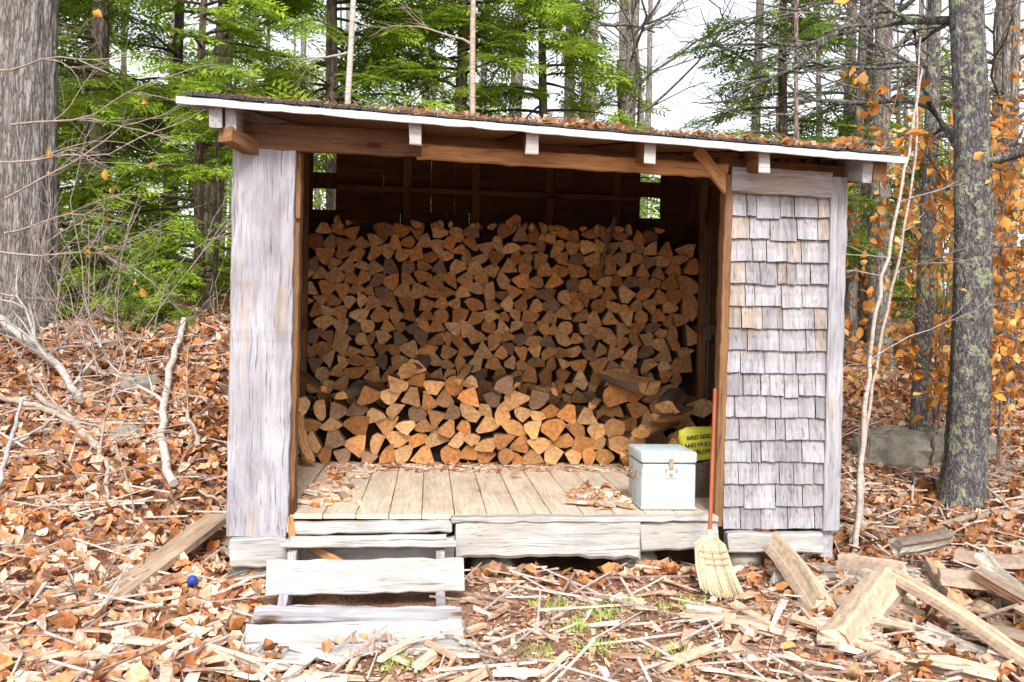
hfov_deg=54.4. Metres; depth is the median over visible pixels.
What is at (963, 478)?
oak tree
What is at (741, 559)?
foundation stones
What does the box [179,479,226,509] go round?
fallen stick
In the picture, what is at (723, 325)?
panel edge trim
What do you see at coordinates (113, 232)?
hemlock tree
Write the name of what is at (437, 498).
floor plank
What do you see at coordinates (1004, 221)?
beech sapling
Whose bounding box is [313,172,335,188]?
window rail
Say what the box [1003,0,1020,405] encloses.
maple tree
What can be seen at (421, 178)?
back wall board
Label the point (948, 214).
beech sapling
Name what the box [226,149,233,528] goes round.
post outer edge
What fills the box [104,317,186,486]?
fallen branch
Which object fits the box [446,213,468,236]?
back wall board
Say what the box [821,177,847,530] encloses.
corner board
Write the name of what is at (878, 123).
maple tree
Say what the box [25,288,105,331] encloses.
fallen stick
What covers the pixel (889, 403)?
fallen stick
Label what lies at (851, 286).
maple tree
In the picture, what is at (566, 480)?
floor plank
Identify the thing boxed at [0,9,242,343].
beech branch
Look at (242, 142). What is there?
rafter block
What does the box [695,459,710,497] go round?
wood stump
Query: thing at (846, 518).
fallen stick
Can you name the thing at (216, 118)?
corner block
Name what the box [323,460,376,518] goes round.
floor plank
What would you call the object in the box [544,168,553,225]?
back stud
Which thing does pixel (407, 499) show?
floor plank
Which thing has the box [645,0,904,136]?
maple tree
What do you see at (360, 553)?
sill beam
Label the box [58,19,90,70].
maple tree
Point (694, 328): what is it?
wall girt
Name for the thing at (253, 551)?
sill corner
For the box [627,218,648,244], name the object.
back wall board
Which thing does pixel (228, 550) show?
sill side
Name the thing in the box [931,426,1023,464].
fallen stick
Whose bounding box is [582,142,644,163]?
rafter
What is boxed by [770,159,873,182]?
rafter
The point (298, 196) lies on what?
post cleat
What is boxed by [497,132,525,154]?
rafter
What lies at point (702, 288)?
wall stud
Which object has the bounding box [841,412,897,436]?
fallen stick
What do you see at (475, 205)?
back stud
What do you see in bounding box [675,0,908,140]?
maple tree
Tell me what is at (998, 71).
maple tree
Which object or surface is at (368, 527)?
sill cap
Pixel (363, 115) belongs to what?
drip edge
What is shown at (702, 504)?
floor plank
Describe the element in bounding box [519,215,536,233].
back wall board
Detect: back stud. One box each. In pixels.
[402,156,411,225]
[471,163,480,240]
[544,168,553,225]
[611,172,620,225]
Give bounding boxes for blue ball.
[186,575,197,585]
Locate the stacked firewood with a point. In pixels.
(541, 342)
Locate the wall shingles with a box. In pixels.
[722,192,829,528]
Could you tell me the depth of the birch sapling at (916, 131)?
7.08 m
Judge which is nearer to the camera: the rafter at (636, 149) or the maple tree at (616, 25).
the rafter at (636, 149)
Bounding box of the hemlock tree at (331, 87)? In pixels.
[224,0,482,209]
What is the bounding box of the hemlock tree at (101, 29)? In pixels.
[58,0,231,309]
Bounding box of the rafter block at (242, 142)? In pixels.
[218,127,258,154]
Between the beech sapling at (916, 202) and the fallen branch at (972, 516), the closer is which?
the fallen branch at (972, 516)
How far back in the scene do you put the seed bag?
6.85 m
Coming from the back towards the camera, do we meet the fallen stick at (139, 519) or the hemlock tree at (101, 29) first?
the hemlock tree at (101, 29)
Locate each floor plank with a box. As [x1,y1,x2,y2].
[289,460,326,514]
[290,460,353,518]
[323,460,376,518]
[356,460,398,518]
[389,460,423,518]
[422,461,453,518]
[449,461,485,514]
[471,461,518,514]
[494,461,549,514]
[523,463,582,514]
[542,461,613,514]
[563,461,644,513]
[592,460,674,513]
[610,457,704,513]
[695,497,740,518]
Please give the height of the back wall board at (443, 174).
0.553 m
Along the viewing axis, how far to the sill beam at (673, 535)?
6.04 m
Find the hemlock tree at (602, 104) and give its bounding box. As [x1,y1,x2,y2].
[556,59,672,204]
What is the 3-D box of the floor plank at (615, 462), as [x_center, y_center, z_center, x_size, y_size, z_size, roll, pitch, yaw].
[0.990,1.060,7.790,0.196,0.032,3.308,1,1,-5]
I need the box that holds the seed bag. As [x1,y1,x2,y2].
[678,424,711,460]
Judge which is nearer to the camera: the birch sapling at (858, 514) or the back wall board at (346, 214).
the birch sapling at (858, 514)
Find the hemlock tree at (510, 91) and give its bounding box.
[430,0,655,130]
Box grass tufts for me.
[373,592,897,681]
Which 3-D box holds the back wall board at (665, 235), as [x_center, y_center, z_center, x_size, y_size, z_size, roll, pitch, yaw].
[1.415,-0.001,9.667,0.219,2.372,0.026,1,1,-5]
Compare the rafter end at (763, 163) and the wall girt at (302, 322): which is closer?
the rafter end at (763, 163)
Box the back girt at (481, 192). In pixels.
[337,184,637,202]
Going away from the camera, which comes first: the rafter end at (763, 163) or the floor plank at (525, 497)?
the rafter end at (763, 163)
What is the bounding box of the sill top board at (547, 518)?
[451,512,718,523]
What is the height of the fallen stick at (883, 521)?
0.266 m
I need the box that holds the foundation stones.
[228,551,836,581]
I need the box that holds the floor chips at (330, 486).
[297,462,635,507]
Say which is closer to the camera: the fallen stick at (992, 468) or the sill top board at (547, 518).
the sill top board at (547, 518)
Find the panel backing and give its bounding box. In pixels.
[722,193,818,524]
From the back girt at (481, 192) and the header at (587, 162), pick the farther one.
the back girt at (481, 192)
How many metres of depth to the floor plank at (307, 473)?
7.54 m
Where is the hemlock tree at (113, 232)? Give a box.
[59,221,176,322]
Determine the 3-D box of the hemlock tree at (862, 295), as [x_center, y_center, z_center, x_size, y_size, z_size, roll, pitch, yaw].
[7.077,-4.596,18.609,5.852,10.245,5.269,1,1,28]
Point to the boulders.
(904, 447)
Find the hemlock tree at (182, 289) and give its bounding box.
[115,268,212,331]
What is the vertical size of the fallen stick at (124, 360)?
0.848 m
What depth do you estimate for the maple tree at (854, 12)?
20.90 m
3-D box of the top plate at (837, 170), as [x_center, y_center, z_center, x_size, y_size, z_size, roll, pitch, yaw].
[1.675,-1.076,6.189,0.812,0.079,0.064,3,1,-5]
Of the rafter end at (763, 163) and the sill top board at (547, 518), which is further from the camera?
the sill top board at (547, 518)
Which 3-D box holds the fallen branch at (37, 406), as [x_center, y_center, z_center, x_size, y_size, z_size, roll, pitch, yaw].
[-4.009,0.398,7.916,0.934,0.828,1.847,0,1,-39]
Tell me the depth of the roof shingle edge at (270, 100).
5.71 m
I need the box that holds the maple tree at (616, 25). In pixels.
[549,0,685,123]
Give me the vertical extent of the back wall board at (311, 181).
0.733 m
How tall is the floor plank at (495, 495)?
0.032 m
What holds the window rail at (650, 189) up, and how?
attached to the back wall board
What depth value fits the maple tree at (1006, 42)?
14.34 m
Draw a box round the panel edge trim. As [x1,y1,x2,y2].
[713,174,732,526]
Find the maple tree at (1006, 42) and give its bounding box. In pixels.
[770,0,1023,381]
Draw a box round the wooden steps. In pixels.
[244,534,472,659]
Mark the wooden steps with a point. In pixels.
(294, 574)
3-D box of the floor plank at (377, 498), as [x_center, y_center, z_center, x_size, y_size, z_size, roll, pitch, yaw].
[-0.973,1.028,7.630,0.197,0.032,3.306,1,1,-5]
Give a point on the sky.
(661, 83)
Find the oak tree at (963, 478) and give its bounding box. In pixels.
[691,0,1023,513]
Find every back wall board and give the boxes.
[309,153,313,208]
[309,209,330,234]
[331,210,353,236]
[336,154,359,210]
[360,155,383,210]
[377,211,399,238]
[383,157,402,211]
[400,212,422,238]
[411,157,431,211]
[423,212,445,239]
[431,160,454,212]
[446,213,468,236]
[454,162,471,213]
[469,213,491,240]
[492,214,514,241]
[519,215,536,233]
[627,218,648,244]
[649,218,670,245]
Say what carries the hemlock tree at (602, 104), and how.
on the ground
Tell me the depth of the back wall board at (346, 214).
9.39 m
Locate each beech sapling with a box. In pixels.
[834,66,1023,441]
[837,89,1023,426]
[844,88,1023,466]
[844,104,1023,443]
[854,159,1023,366]
[857,78,1023,478]
[894,177,1023,419]
[913,117,1023,419]
[937,71,1023,445]
[940,18,1023,375]
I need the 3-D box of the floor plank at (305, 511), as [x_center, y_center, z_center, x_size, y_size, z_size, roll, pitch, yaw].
[-1.366,1.021,7.598,0.198,0.032,3.305,1,1,-5]
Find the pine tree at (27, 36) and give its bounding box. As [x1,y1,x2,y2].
[0,0,63,330]
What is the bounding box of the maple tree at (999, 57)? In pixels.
[908,0,1023,352]
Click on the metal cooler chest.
(661, 476)
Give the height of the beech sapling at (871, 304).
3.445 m
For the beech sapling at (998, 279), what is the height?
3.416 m
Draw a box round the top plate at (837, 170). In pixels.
[716,157,843,176]
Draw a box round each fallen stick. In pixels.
[0,302,46,349]
[4,455,108,526]
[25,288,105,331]
[32,399,149,531]
[38,249,139,375]
[44,256,115,322]
[81,275,130,371]
[124,318,221,447]
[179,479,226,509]
[202,261,229,333]
[833,510,916,536]
[840,516,886,537]
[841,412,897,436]
[841,481,928,528]
[847,416,886,472]
[859,378,909,425]
[892,455,1011,493]
[906,383,1011,475]
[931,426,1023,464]
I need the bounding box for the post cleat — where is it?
[295,192,301,218]
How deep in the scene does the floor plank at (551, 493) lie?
6.84 m
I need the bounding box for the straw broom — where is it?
[694,388,746,600]
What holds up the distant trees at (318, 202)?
on the ground
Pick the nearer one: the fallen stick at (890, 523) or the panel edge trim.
the panel edge trim
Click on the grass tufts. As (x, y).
(582, 626)
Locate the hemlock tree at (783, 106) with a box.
[665,0,915,269]
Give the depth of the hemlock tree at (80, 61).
17.48 m
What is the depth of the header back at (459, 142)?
6.10 m
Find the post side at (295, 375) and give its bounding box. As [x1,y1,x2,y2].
[289,152,303,514]
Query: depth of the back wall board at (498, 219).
9.51 m
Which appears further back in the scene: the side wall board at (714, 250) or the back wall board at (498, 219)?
the back wall board at (498, 219)
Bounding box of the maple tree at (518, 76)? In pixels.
[431,0,562,118]
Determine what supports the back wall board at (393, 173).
attached to the back stud at (407, 182)
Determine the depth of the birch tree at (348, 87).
11.08 m
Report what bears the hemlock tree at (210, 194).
on the ground
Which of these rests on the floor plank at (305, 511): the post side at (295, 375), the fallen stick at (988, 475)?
the post side at (295, 375)
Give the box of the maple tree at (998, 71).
[867,0,1023,334]
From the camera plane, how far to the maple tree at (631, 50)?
17.93 m
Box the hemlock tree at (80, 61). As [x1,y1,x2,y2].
[58,0,160,293]
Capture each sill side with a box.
[227,536,233,556]
[776,525,832,556]
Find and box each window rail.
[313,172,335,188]
[640,182,659,197]
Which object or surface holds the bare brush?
on the ground
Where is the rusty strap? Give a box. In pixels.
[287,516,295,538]
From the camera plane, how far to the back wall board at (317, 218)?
9.37 m
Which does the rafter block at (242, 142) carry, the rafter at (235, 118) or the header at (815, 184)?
the rafter at (235, 118)
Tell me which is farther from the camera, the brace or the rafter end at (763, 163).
the brace
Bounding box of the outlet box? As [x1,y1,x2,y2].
[702,327,711,340]
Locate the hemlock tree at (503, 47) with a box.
[338,0,585,204]
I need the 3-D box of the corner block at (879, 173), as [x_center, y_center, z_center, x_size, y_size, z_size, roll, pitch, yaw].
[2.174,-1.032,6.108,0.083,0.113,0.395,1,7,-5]
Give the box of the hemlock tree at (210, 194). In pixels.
[58,0,387,304]
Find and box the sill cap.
[287,518,451,534]
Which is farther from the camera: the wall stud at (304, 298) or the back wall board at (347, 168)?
the back wall board at (347, 168)
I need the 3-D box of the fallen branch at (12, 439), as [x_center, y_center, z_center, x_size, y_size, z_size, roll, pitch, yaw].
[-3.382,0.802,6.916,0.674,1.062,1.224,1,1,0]
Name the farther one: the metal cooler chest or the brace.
the metal cooler chest
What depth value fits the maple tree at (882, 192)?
13.30 m
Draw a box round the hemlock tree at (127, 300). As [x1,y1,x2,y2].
[46,248,173,333]
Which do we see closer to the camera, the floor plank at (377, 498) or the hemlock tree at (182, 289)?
the floor plank at (377, 498)
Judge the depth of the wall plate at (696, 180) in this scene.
9.12 m
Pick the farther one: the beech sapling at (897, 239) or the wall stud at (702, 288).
the beech sapling at (897, 239)
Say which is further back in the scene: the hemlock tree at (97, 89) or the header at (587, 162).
the hemlock tree at (97, 89)
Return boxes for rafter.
[225,108,300,130]
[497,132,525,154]
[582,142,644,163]
[656,151,761,173]
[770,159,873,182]
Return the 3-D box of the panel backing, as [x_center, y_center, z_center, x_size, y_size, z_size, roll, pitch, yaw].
[1.626,0.079,6.183,0.648,2.126,0.034,1,1,-5]
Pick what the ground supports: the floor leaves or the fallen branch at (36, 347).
the fallen branch at (36, 347)
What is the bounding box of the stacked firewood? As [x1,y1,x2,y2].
[297,214,712,464]
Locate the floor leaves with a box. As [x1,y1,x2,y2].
[308,461,628,507]
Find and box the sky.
[58,0,1023,306]
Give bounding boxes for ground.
[0,287,1023,681]
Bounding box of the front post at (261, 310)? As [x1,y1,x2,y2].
[226,149,296,535]
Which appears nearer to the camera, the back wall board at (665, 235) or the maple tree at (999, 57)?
the back wall board at (665, 235)
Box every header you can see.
[243,122,421,156]
[416,144,728,177]
[731,166,832,197]
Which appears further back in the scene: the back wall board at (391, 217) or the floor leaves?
the back wall board at (391, 217)
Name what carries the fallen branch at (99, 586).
on the ground
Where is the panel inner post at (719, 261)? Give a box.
[714,191,722,459]
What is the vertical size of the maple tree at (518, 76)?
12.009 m
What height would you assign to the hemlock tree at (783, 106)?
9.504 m
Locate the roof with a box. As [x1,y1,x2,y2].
[192,89,901,159]
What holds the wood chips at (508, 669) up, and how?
on the ground
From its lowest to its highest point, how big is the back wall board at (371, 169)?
0.553 m
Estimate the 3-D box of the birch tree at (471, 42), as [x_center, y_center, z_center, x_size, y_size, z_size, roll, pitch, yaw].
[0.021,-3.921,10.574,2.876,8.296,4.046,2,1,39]
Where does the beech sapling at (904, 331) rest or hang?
on the ground
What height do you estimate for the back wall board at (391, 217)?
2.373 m
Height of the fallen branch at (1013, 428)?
1.358 m
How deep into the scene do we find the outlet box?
8.30 m
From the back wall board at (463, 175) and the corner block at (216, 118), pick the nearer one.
the corner block at (216, 118)
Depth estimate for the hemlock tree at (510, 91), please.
15.36 m
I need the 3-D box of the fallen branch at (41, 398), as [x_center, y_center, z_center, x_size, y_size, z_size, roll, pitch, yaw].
[-2.998,0.437,7.720,0.833,1.317,1.925,0,1,-40]
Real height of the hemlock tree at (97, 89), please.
3.583 m
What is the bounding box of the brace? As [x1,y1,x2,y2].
[692,147,725,193]
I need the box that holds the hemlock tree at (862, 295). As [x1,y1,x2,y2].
[771,0,1023,353]
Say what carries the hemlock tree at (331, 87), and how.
on the ground
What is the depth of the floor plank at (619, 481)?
7.42 m
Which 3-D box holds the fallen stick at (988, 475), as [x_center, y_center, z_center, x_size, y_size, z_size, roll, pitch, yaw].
[3.730,1.112,8.724,0.323,0.449,1.254,0,1,-41]
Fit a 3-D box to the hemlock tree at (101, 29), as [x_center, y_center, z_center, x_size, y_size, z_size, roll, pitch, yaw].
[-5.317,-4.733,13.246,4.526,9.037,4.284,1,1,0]
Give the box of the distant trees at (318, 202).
[58,0,1023,361]
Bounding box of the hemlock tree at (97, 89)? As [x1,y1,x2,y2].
[58,49,204,307]
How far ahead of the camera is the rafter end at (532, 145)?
5.74 m
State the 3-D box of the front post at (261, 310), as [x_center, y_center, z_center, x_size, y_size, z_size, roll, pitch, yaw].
[-1.480,-0.033,5.886,0.368,2.370,0.057,1,1,-5]
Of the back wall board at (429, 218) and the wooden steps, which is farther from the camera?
the back wall board at (429, 218)
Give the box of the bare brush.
[0,98,231,403]
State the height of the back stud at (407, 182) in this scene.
2.811 m
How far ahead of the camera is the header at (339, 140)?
5.87 m
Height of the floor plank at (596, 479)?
0.032 m
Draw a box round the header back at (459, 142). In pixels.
[285,123,716,162]
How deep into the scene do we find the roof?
6.14 m
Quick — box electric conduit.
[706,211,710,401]
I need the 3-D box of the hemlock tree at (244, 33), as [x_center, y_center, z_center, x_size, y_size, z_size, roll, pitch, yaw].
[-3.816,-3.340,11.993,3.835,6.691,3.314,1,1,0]
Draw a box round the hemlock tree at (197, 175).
[101,54,255,325]
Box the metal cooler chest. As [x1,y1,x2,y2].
[627,444,696,509]
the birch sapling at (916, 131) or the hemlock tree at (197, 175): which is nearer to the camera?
the birch sapling at (916, 131)
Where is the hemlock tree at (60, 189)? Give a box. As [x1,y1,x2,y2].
[58,0,191,275]
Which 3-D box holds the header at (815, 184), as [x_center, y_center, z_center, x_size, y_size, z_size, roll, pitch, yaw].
[1.655,-0.975,6.114,0.640,0.163,0.038,3,1,-5]
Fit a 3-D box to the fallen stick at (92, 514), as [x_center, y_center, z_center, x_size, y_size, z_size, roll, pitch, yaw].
[-3.089,1.044,6.955,0.756,0.449,0.994,1,1,0]
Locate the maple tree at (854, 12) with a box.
[742,1,1023,312]
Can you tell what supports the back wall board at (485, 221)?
attached to the back stud at (475, 205)
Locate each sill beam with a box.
[287,535,454,559]
[454,515,639,559]
[640,521,718,551]
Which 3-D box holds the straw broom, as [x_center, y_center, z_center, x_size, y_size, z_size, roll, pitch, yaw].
[1.157,0.875,5.737,0.260,1.181,0.368,1,1,-23]
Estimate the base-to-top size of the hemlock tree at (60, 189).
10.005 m
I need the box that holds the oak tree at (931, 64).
[728,0,1023,432]
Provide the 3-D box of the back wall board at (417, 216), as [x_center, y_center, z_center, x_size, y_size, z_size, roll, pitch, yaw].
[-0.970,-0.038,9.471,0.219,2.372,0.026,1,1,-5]
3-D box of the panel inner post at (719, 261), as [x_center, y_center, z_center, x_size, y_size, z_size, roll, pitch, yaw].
[1.332,0.030,6.239,0.098,2.102,0.094,1,1,-5]
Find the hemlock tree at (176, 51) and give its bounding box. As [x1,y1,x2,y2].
[58,0,325,301]
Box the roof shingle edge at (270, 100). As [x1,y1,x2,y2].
[180,92,897,154]
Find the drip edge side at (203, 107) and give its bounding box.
[176,96,208,109]
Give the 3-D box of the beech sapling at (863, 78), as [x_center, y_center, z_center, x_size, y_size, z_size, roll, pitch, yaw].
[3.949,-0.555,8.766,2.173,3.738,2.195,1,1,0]
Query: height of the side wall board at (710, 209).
2.831 m
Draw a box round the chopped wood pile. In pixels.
[679,527,1023,681]
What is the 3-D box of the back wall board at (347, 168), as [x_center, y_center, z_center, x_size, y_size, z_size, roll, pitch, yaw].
[-1.547,-1.508,9.400,0.224,0.552,0.026,1,1,-5]
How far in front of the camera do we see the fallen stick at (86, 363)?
8.82 m
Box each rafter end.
[408,123,421,145]
[525,133,538,154]
[644,143,655,164]
[758,152,769,173]
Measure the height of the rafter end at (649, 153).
0.132 m
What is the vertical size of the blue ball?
0.064 m
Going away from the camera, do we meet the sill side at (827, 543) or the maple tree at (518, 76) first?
the sill side at (827, 543)
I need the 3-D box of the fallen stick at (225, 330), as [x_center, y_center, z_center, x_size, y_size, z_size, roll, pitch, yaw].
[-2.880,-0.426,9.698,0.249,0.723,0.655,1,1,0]
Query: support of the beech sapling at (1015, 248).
on the ground
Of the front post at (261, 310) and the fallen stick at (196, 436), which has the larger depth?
the fallen stick at (196, 436)
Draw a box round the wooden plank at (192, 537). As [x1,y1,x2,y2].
[96,513,225,602]
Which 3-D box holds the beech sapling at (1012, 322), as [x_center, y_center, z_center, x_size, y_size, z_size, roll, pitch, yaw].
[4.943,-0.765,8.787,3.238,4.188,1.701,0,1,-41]
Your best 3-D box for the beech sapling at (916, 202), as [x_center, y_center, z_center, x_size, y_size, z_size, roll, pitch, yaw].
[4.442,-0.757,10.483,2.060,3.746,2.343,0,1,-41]
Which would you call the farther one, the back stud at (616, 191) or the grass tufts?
the back stud at (616, 191)
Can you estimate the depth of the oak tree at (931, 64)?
9.46 m
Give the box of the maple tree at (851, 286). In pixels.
[675,0,950,353]
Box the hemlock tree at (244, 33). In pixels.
[58,0,325,308]
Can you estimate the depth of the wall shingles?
6.14 m
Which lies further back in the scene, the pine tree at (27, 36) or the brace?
the pine tree at (27, 36)
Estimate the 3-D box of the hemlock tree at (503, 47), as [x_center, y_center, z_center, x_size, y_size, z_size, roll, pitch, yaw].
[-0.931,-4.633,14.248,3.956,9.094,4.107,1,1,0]
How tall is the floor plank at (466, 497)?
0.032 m
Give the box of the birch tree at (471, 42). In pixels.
[347,0,475,114]
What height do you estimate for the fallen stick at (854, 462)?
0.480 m
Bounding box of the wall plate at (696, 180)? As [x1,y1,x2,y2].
[686,177,715,185]
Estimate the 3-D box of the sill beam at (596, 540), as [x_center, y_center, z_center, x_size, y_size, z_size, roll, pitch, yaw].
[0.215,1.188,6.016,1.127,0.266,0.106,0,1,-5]
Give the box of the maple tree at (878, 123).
[747,0,949,369]
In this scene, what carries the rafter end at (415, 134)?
attached to the rafter
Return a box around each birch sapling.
[735,0,1023,552]
[818,38,1022,523]
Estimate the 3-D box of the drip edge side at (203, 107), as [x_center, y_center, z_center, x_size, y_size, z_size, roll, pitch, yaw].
[-2.023,-1.716,7.581,0.018,0.045,4.200,1,10,-5]
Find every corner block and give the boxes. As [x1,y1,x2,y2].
[209,107,224,129]
[848,162,886,182]
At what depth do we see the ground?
5.71 m
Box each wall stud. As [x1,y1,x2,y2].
[299,153,309,397]
[696,177,708,426]
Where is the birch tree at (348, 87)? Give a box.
[269,0,355,103]
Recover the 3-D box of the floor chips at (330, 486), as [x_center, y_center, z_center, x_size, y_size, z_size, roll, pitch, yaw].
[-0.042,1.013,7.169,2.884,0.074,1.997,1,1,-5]
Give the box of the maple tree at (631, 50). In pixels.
[557,0,833,128]
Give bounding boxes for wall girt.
[300,318,308,328]
[687,325,716,334]
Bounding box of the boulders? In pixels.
[49,375,996,470]
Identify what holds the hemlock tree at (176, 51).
on the ground
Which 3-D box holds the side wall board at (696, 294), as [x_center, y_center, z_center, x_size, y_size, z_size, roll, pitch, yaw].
[1.769,-0.255,9.411,0.029,2.876,0.268,1,1,-5]
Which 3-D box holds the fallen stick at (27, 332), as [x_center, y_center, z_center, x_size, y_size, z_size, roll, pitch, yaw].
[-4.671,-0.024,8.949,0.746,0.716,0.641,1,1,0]
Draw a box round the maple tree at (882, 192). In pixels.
[664,0,1023,384]
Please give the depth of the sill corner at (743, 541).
6.09 m
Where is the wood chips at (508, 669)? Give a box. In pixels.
[0,307,1023,681]
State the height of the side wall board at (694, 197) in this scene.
2.918 m
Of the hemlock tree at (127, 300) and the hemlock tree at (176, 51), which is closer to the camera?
the hemlock tree at (127, 300)
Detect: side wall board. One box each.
[689,184,696,395]
[692,184,699,396]
[705,186,711,425]
[708,186,719,425]
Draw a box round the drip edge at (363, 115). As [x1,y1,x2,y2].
[177,96,905,163]
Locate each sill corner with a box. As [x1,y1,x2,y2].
[229,535,286,567]
[724,530,822,553]
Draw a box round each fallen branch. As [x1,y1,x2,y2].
[0,265,123,402]
[0,346,102,450]
[0,378,99,501]
[35,313,207,502]
[36,502,153,596]
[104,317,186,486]
[842,360,1017,461]
[922,451,1023,527]
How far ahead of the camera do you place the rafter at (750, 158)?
6.15 m
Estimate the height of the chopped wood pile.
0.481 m

